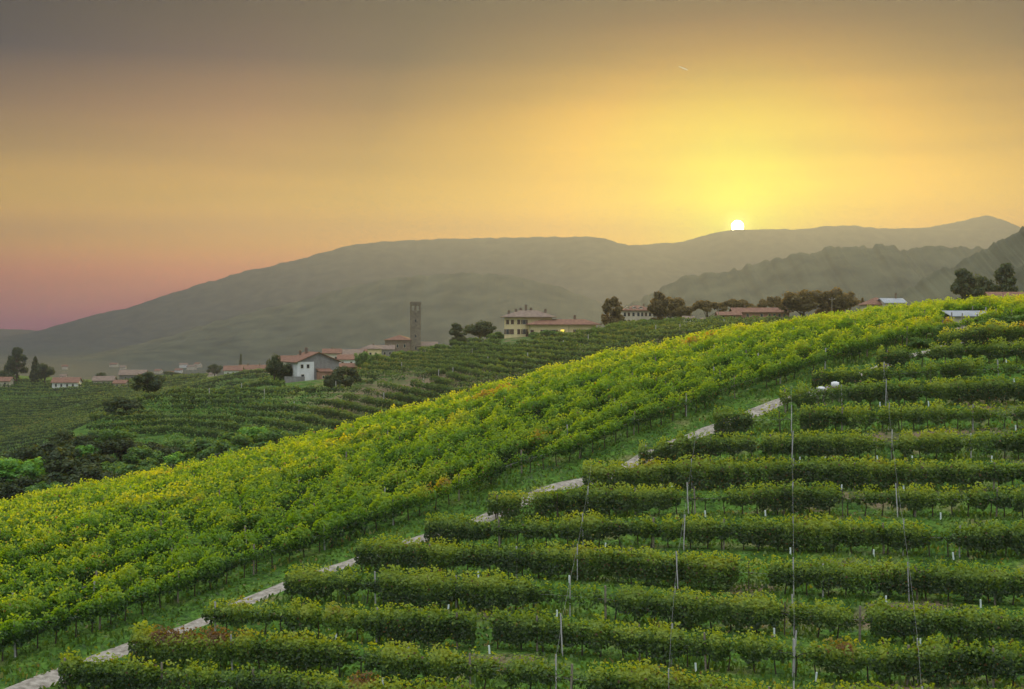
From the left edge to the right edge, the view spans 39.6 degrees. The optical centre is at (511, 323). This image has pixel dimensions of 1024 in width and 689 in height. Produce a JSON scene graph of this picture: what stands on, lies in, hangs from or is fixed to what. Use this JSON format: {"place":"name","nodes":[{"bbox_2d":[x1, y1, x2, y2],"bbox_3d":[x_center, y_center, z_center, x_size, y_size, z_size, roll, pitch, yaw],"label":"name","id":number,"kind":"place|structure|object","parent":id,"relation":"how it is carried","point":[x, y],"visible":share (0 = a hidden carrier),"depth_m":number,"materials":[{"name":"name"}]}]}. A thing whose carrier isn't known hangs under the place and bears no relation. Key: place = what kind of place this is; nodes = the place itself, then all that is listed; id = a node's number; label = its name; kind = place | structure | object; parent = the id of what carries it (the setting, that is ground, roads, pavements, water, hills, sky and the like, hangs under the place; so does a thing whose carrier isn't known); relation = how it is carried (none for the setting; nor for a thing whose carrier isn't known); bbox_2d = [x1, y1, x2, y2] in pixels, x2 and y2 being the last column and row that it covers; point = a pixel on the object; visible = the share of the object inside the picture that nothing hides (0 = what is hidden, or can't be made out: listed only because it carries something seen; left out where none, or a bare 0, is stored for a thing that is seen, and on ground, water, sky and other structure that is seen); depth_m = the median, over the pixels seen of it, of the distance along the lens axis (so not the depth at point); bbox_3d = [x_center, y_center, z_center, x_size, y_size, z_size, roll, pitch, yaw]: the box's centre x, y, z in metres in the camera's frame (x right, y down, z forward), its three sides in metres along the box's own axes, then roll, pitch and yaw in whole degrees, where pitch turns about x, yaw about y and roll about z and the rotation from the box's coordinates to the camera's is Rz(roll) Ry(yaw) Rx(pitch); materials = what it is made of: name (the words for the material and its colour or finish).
{"place":"outdoors","nodes":[
{"label":"outdoors","id":0,"kind":"place"},
{"bbox_2d":[0,342,268,379],"bbox_3d":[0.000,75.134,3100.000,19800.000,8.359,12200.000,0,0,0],"label":"valley floor","id":1,"kind":"structure","parent":0,"point":[87,370],"depth_m":2778.08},
{"bbox_2d":[45,272,612,360],"bbox_3d":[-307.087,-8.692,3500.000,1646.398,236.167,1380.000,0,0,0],"label":"mountain front","id":2,"kind":"structure","parent":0,"point":[359,316],"depth_m":3248.06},
{"bbox_2d":[0,236,742,342],"bbox_3d":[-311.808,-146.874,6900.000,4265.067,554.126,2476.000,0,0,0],"label":"mountain back","id":3,"kind":"structure","parent":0,"point":[600,270],"depth_m":6551.46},
{"bbox_2d":[4,337,987,688],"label":"path","id":4,"kind":"structure","parent":0,"point":[46,679],"depth_m":96.56,"materials":[{"name":"concrete"}]},
{"bbox_2d":[0,318,1023,688],"bbox_3d":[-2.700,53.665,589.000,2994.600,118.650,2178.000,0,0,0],"label":"ground","id":5,"kind":"structure","parent":0,"point":[248,580],"depth_m":100.33,"materials":[{"name":"plant"}]},
{"bbox_2d":[4,347,28,381],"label":"tree","id":6,"kind":"object","parent":5,"relation":"on","point":[11,363],"visible":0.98,"depth_m":1004.06,"materials":[{"name":"green plant"}]},
{"bbox_2d":[0,475,38,500],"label":"tree","id":7,"kind":"object","parent":5,"relation":"on","point":[13,488],"visible":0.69,"depth_m":244.47,"materials":[{"name":"green plant"}]},
{"bbox_2d":[0,457,46,481],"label":"tree","id":8,"kind":"object","parent":5,"relation":"on","point":[10,468],"visible":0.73,"depth_m":253.00,"materials":[{"name":"green plant"}]},
{"bbox_2d":[20,441,80,463],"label":"tree","id":9,"kind":"object","parent":5,"relation":"on","point":[36,451],"visible":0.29,"depth_m":275.12,"materials":[{"name":"green plant"}]},
{"bbox_2d":[32,471,83,485],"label":"tree","id":10,"kind":"object","parent":5,"relation":"on","point":[50,478],"visible":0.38,"depth_m":248.32,"materials":[{"name":"green plant"}]},
{"bbox_2d":[50,377,82,387],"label":"house","id":11,"kind":"structure","parent":5,"relation":"on","point":[58,382],"depth_m":975.62,"materials":[{"name":"white paint"}]},
{"bbox_2d":[42,447,102,479],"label":"tree","id":12,"kind":"object","parent":5,"relation":"on","point":[63,462],"visible":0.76,"depth_m":258.58,"materials":[{"name":"green plant"}]},
{"bbox_2d":[0,387,172,407],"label":"vine row","id":13,"kind":"object","parent":5,"relation":"on","point":[73,401],"visible":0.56,"depth_m":873.52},
{"bbox_2d":[69,464,116,482],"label":"tree","id":14,"kind":"object","parent":5,"relation":"on","point":[97,473],"visible":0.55,"depth_m":252.43,"materials":[{"name":"green plant"}]},
{"bbox_2d":[1,381,192,400],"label":"vine row","id":15,"kind":"object","parent":5,"relation":"on","point":[78,394],"visible":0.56,"depth_m":916.10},
{"bbox_2d":[87,438,117,455],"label":"tree","id":16,"kind":"object","parent":5,"relation":"on","point":[109,445],"visible":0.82,"depth_m":291.13,"materials":[{"name":"green plant"}]},
{"bbox_2d":[0,376,206,395],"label":"vine row","id":17,"kind":"object","parent":5,"relation":"on","point":[11,392],"visible":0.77,"depth_m":947.51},
{"bbox_2d":[0,374,206,392],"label":"vine row","id":18,"kind":"object","parent":5,"relation":"on","point":[77,387],"visible":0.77,"depth_m":962.18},
{"bbox_2d":[98,426,137,460],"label":"tree","id":19,"kind":"object","parent":5,"relation":"on","point":[116,433],"visible":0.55,"depth_m":294.73,"materials":[{"name":"green plant"}]},
{"bbox_2d":[21,456,216,498],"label":"vine row","id":20,"kind":"object","parent":5,"relation":"on","point":[125,476],"visible":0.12,"depth_m":148.26,"materials":[{"name":"green plant"}]},
{"bbox_2d":[101,396,144,413],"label":"bush","id":21,"kind":"object","parent":5,"relation":"on","point":[120,402],"visible":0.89,"depth_m":349.26,"materials":[{"name":"green plant"}]},
{"bbox_2d":[0,379,255,424],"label":"vine row","id":22,"kind":"object","parent":5,"relation":"on","point":[231,382],"visible":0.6,"depth_m":764.29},
{"bbox_2d":[0,368,268,418],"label":"vine row","id":23,"kind":"object","parent":5,"relation":"on","point":[257,370],"visible":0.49,"depth_m":796.52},
{"bbox_2d":[0,372,269,421],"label":"vine row","id":24,"kind":"object","parent":5,"relation":"on","point":[254,374],"visible":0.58,"depth_m":778.89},
{"bbox_2d":[0,369,269,415],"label":"vine row","id":25,"kind":"object","parent":5,"relation":"on","point":[47,412],"visible":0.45,"depth_m":826.41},
{"bbox_2d":[0,436,285,505],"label":"vine row","id":26,"kind":"object","parent":5,"relation":"on","point":[108,483],"visible":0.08,"depth_m":143.98,"materials":[{"name":"green plant"}]},
{"bbox_2d":[122,445,164,466],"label":"tree","id":27,"kind":"object","parent":5,"relation":"on","point":[135,455],"visible":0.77,"depth_m":277.60,"materials":[{"name":"green plant"}]},
{"bbox_2d":[130,372,165,393],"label":"tree","id":28,"kind":"object","parent":5,"relation":"on","point":[149,381],"visible":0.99,"depth_m":384.01,"materials":[{"name":"green plant"}]},
{"bbox_2d":[88,424,227,440],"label":"vine row","id":29,"kind":"object","parent":5,"relation":"on","point":[198,433],"visible":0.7,"depth_m":327.38,"materials":[{"name":"plant"}]},
{"bbox_2d":[86,417,278,431],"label":"vine row","id":30,"kind":"object","parent":5,"relation":"on","point":[206,424],"visible":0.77,"depth_m":337.17,"materials":[{"name":"plant"}]},
{"bbox_2d":[178,438,217,462],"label":"tree","id":31,"kind":"object","parent":5,"relation":"on","point":[198,446],"visible":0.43,"depth_m":274.17,"materials":[{"name":"green plant"}]},
{"bbox_2d":[0,404,396,505],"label":"vine row","id":32,"kind":"object","parent":5,"relation":"on","point":[246,452],"visible":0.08,"depth_m":150.25,"materials":[{"name":"green plant"}]},
{"bbox_2d":[89,411,337,431],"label":"vine row","id":33,"kind":"object","parent":5,"relation":"on","point":[297,425],"visible":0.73,"depth_m":341.52,"materials":[{"name":"plant"}]},
{"bbox_2d":[0,392,453,511],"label":"vine row","id":34,"kind":"object","parent":5,"relation":"on","point":[74,491],"visible":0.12,"depth_m":142.19,"materials":[{"name":"green plant"}]},
{"bbox_2d":[202,432,259,456],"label":"tree","id":35,"kind":"object","parent":5,"relation":"on","point":[223,445],"visible":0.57,"depth_m":268.81,"materials":[{"name":"green plant"}]},
{"bbox_2d":[111,406,357,428],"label":"vine row","id":36,"kind":"object","parent":5,"relation":"on","point":[315,419],"visible":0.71,"depth_m":342.28,"materials":[{"name":"plant"}]},
{"bbox_2d":[140,401,372,420],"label":"vine row","id":37,"kind":"object","parent":5,"relation":"on","point":[333,412],"visible":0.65,"depth_m":351.47,"materials":[{"name":"plant"}]},
{"bbox_2d":[130,395,389,415],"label":"vine row","id":38,"kind":"object","parent":5,"relation":"on","point":[352,406],"visible":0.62,"depth_m":358.05,"materials":[{"name":"plant"}]},
{"bbox_2d":[254,429,292,443],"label":"tree","id":39,"kind":"object","parent":5,"relation":"on","point":[274,435],"visible":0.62,"depth_m":281.29,"materials":[{"name":"green plant"}]},
{"bbox_2d":[141,390,412,408],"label":"vine row","id":40,"kind":"object","parent":5,"relation":"on","point":[372,400],"visible":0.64,"depth_m":363.34,"materials":[{"name":"plant"}]},
{"bbox_2d":[0,365,556,513],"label":"vine row","id":41,"kind":"object","parent":5,"relation":"on","point":[179,472],"visible":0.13,"depth_m":142.72,"materials":[{"name":"green plant"}]},
{"bbox_2d":[56,647,520,688],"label":"vine row","id":42,"kind":"object","parent":5,"relation":"on","point":[78,670],"visible":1,"depth_m":78.03,"materials":[{"name":"green plant"}]},
{"bbox_2d":[163,384,435,404],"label":"vine row","id":43,"kind":"object","parent":5,"relation":"on","point":[401,397],"visible":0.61,"depth_m":371.71,"materials":[{"name":"plant"}]},
{"bbox_2d":[282,347,341,380],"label":"farmhouse","id":44,"kind":"object","parent":5,"relation":"on","point":[308,365],"visible":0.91,"depth_m":429.42,"materials":[{"name":"white paint"}]},
{"bbox_2d":[0,339,656,514],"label":"vine row","id":45,"kind":"object","parent":5,"relation":"on","point":[395,414],"visible":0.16,"depth_m":150.92,"materials":[{"name":"green plant"}]},
{"bbox_2d":[332,365,362,386],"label":"bush","id":46,"kind":"object","parent":5,"relation":"on","point":[349,378],"visible":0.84,"depth_m":403.53,"materials":[{"name":"green plant"}]},
{"bbox_2d":[265,378,456,397],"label":"vine row","id":47,"kind":"object","parent":5,"relation":"on","point":[407,390],"visible":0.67,"depth_m":365.08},
{"bbox_2d":[5,324,725,516],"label":"vine row","id":48,"kind":"object","parent":5,"relation":"on","point":[424,407],"visible":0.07,"depth_m":146.37,"materials":[{"name":"green plant"}]},
{"bbox_2d":[385,335,410,351],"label":"church","id":49,"kind":"structure","parent":5,"relation":"on","point":[400,342],"depth_m":700.00,"materials":[{"name":"tile"}]},
{"bbox_2d":[0,312,825,522],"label":"vine row","id":50,"kind":"object","parent":5,"relation":"on","point":[98,498],"visible":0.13,"depth_m":137.33,"materials":[{"name":"green plant"}]},
{"bbox_2d":[355,370,470,394],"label":"vine row","id":51,"kind":"object","parent":5,"relation":"on","point":[437,388],"visible":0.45,"depth_m":359.02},
{"bbox_2d":[409,302,421,351],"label":"bell tower","id":52,"kind":"structure","parent":5,"relation":"on","point":[415,326],"depth_m":701.51,"materials":[{"name":"stone"}]},
{"bbox_2d":[354,366,488,388],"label":"vine row","id":53,"kind":"object","parent":5,"relation":"on","point":[442,380],"visible":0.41,"depth_m":370.21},
{"bbox_2d":[357,362,517,384],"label":"vine row","id":54,"kind":"object","parent":5,"relation":"on","point":[456,376],"visible":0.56,"depth_m":409.96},
{"bbox_2d":[0,305,882,528],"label":"vine row","id":55,"kind":"object","parent":5,"relation":"on","point":[143,490],"visible":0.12,"depth_m":138.94,"materials":[{"name":"green plant"}]},
{"bbox_2d":[370,359,526,380],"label":"vine row","id":56,"kind":"object","parent":5,"relation":"on","point":[462,368],"visible":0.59,"depth_m":403.53,"materials":[{"name":"plant"}]},
{"bbox_2d":[0,302,920,539],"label":"vine row","id":57,"kind":"object","parent":5,"relation":"on","point":[16,521],"visible":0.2,"depth_m":136.81,"materials":[{"name":"green plant"}]},
{"bbox_2d":[378,355,544,376],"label":"vine row","id":58,"kind":"object","parent":5,"relation":"on","point":[478,365],"visible":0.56,"depth_m":391.99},
{"bbox_2d":[391,352,558,370],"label":"vine row","id":59,"kind":"object","parent":5,"relation":"on","point":[509,364],"visible":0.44,"depth_m":402.94,"materials":[{"name":"plant"}]},
{"bbox_2d":[462,320,496,341],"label":"tree","id":60,"kind":"object","parent":5,"relation":"on","point":[482,328],"visible":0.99,"depth_m":497.96,"materials":[{"name":"green plant"}]},
{"bbox_2d":[0,299,968,546],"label":"vine row","id":61,"kind":"object","parent":5,"relation":"on","point":[124,508],"visible":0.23,"depth_m":135.63,"materials":[{"name":"green plant"}]},
{"bbox_2d":[406,350,582,365],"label":"vine row","id":62,"kind":"object","parent":5,"relation":"on","point":[523,359],"visible":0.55,"depth_m":392.75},
{"bbox_2d":[0,294,995,549],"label":"vine row","id":63,"kind":"object","parent":5,"relation":"on","point":[404,434],"visible":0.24,"depth_m":132.43,"materials":[{"name":"green plant"}]},
{"bbox_2d":[418,346,589,362],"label":"vine row","id":64,"kind":"object","parent":5,"relation":"on","point":[540,355],"visible":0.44,"depth_m":397.02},
{"bbox_2d":[0,294,1014,571],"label":"vine row","id":65,"kind":"object","parent":5,"relation":"on","point":[8,554],"visible":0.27,"depth_m":121.06,"materials":[{"name":"green plant"}]},
{"bbox_2d":[0,294,1021,563],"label":"vine row","id":66,"kind":"object","parent":5,"relation":"on","point":[264,474],"visible":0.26,"depth_m":130.69,"materials":[{"name":"green plant"}]},
{"bbox_2d":[0,302,1022,636],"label":"vine row","id":67,"kind":"object","parent":5,"relation":"on","point":[126,576],"visible":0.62,"depth_m":114.36,"materials":[{"name":"green plant"}]},
{"bbox_2d":[0,304,1023,660],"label":"vine row","id":68,"kind":"object","parent":5,"relation":"on","point":[208,566],"visible":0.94,"depth_m":109.89,"materials":[{"name":"green plant"}]},
{"bbox_2d":[0,295,1023,599],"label":"vine row","id":69,"kind":"object","parent":5,"relation":"on","point":[88,567],"visible":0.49,"depth_m":118.00,"materials":[{"name":"green plant"}]},
{"bbox_2d":[0,294,1023,591],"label":"vine row","id":70,"kind":"object","parent":5,"relation":"on","point":[282,498],"visible":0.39,"depth_m":121.41,"materials":[{"name":"green plant"}]},
{"bbox_2d":[0,297,1023,620],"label":"vine row","id":71,"kind":"object","parent":5,"relation":"on","point":[390,481],"visible":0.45,"depth_m":116.62,"materials":[{"name":"green plant"}]},
{"bbox_2d":[0,293,1023,581],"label":"vine row","id":72,"kind":"object","parent":5,"relation":"on","point":[536,407],"visible":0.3,"depth_m":125.27,"materials":[{"name":"green plant"}]},
{"bbox_2d":[434,343,618,358],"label":"vine row","id":73,"kind":"object","parent":5,"relation":"on","point":[532,349],"visible":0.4,"depth_m":402.35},
{"bbox_2d":[501,305,601,337],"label":"villa","id":74,"kind":"object","parent":5,"relation":"on","point":[523,323],"visible":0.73,"depth_m":484.94,"materials":[{"name":"yellow paint"}]},
{"bbox_2d":[449,339,657,352],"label":"vine row","id":75,"kind":"object","parent":5,"relation":"on","point":[594,348],"visible":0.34,"depth_m":395.47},
{"bbox_2d":[466,337,658,349],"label":"vine row","id":76,"kind":"object","parent":5,"relation":"on","point":[533,342],"visible":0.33,"depth_m":392.01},
{"bbox_2d":[127,620,1022,688],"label":"vine row","id":77,"kind":"object","parent":5,"relation":"on","point":[306,651],"visible":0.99,"depth_m":79.57,"materials":[{"name":"green plant"}]},
{"bbox_2d":[485,334,683,345],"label":"vine row","id":78,"kind":"object","parent":5,"relation":"on","point":[559,338],"visible":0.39,"depth_m":381.25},
{"bbox_2d":[201,595,1023,687],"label":"vine row","id":79,"kind":"object","parent":5,"relation":"on","point":[847,656],"visible":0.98,"depth_m":82.27,"materials":[{"name":"green plant"}]},
{"bbox_2d":[601,296,624,325],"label":"tree","id":80,"kind":"object","parent":5,"relation":"on","point":[614,313],"visible":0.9,"depth_m":476.86,"materials":[{"name":"green plant"}]},
{"bbox_2d":[554,331,704,341],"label":"vine row","id":81,"kind":"object","parent":5,"relation":"on","point":[606,335],"visible":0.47,"depth_m":377.65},
{"bbox_2d":[621,304,652,321],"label":"house","id":82,"kind":"structure","parent":5,"relation":"on","point":[635,312],"depth_m":492.00,"materials":[{"name":"beige paint"}]},
{"bbox_2d":[576,327,711,337],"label":"vine row","id":83,"kind":"object","parent":5,"relation":"on","point":[631,332],"visible":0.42,"depth_m":380.29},
{"bbox_2d":[283,562,1023,646],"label":"vine row","id":84,"kind":"object","parent":5,"relation":"on","point":[498,591],"visible":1,"depth_m":87.28,"materials":[{"name":"green plant"}]},
{"bbox_2d":[646,291,669,320],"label":"tree","id":85,"kind":"object","parent":5,"relation":"on","point":[655,308],"visible":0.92,"depth_m":476.62,"materials":[{"name":"green plant"}]},
{"bbox_2d":[605,323,749,330],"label":"vine row","id":86,"kind":"object","parent":5,"relation":"on","point":[671,326],"visible":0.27,"depth_m":386.48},
{"bbox_2d":[354,533,1023,604],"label":"vine row","id":87,"kind":"object","parent":5,"relation":"on","point":[989,581],"visible":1,"depth_m":93.58,"materials":[{"name":"green plant"}]},
{"bbox_2d":[618,319,788,325],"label":"vine row","id":88,"kind":"object","parent":5,"relation":"on","point":[638,322],"visible":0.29,"depth_m":407.85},
{"bbox_2d":[691,300,727,321],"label":"umbrella pine","id":89,"kind":"object","parent":5,"relation":"on","point":[706,306],"visible":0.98,"depth_m":468.48,"materials":[{"name":"green plant"}]},
{"bbox_2d":[424,509,1023,556],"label":"vine row","id":90,"kind":"object","parent":5,"relation":"on","point":[592,527],"visible":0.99,"depth_m":98.80,"materials":[{"name":"green plant"}]},
{"bbox_2d":[487,478,1023,521],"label":"vine row","id":91,"kind":"object","parent":5,"relation":"on","point":[816,497],"visible":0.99,"depth_m":105.46,"materials":[{"name":"green plant"}]},
{"bbox_2d":[729,305,790,319],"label":"house","id":92,"kind":"structure","parent":5,"relation":"on","point":[759,312],"depth_m":462.00,"materials":[{"name":"ceramic"}]},
{"bbox_2d":[778,289,826,316],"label":"tree","id":93,"kind":"object","parent":5,"relation":"on","point":[803,301],"visible":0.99,"depth_m":452.41,"materials":[{"name":"green plant"}]},
{"bbox_2d":[582,453,1023,490],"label":"vine row","id":94,"kind":"object","parent":5,"relation":"on","point":[866,471],"visible":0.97,"depth_m":110.62,"materials":[{"name":"green plant"}]},
{"bbox_2d":[638,426,1023,464],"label":"vine row","id":95,"kind":"object","parent":5,"relation":"on","point":[821,445],"visible":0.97,"depth_m":116.22,"materials":[{"name":"green plant"}]},
{"bbox_2d":[825,286,859,311],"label":"tree","id":96,"kind":"object","parent":5,"relation":"on","point":[843,301],"visible":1,"depth_m":449.79,"materials":[{"name":"green plant"}]},
{"bbox_2d":[713,398,1023,436],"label":"vine row","id":97,"kind":"object","parent":5,"relation":"on","point":[814,417],"visible":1,"depth_m":121.81,"materials":[{"name":"green plant"}]},
{"bbox_2d":[779,373,1023,412],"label":"vine row","id":98,"kind":"object","parent":5,"relation":"on","point":[987,389],"visible":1,"depth_m":127.29,"materials":[{"name":"green plant"}]},
{"bbox_2d":[811,355,1023,388],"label":"vine row","id":99,"kind":"object","parent":5,"relation":"on","point":[952,369],"visible":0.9,"depth_m":132.76,"materials":[{"name":"green plant"}]},
{"bbox_2d":[876,336,1023,368],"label":"vine row","id":100,"kind":"object","parent":5,"relation":"on","point":[990,351],"visible":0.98,"depth_m":137.42,"materials":[{"name":"green plant"}]},
{"bbox_2d":[950,268,983,300],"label":"tree","id":101,"kind":"object","parent":5,"relation":"on","point":[963,282],"visible":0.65,"depth_m":398.41,"materials":[{"name":"green plant"}]},
{"bbox_2d":[936,318,1023,348],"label":"vine row","id":102,"kind":"object","parent":5,"relation":"on","point":[994,330],"visible":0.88,"depth_m":143.03,"materials":[{"name":"green plant"}]},
{"bbox_2d":[988,263,1018,291],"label":"tree","id":103,"kind":"object","parent":5,"relation":"on","point":[1004,277],"visible":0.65,"depth_m":398.49,"materials":[{"name":"green plant"}]},
{"bbox_2d":[0,0,1023,330],"label":"sky","id":104,"kind":"structure","parent":0,"point":[150,149],"materials":[{"name":"yellow"}]},
{"bbox_2d":[596,244,984,327],"bbox_3d":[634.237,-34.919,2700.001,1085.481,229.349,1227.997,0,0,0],"label":"mountain","id":105,"kind":"structure","parent":0,"point":[876,270],"depth_m":2593.42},
{"bbox_2d":[632,225,1019,267],"bbox_3d":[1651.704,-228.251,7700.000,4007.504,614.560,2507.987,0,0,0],"label":"mountain","id":106,"kind":"structure","parent":0,"point":[739,248],"depth_m":7552.38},
{"bbox_2d":[889,226,1023,304],"bbox_3d":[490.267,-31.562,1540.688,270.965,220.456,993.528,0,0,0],"label":"mountain","id":107,"kind":"structure","parent":0,"point":[987,263],"depth_m":1543.97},
{"bbox_2d":[919,215,1020,228],"bbox_3d":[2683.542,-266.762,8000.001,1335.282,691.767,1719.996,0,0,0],"label":"mountain peak","id":108,"kind":"structure","parent":0,"point":[985,222],"depth_m":8034.77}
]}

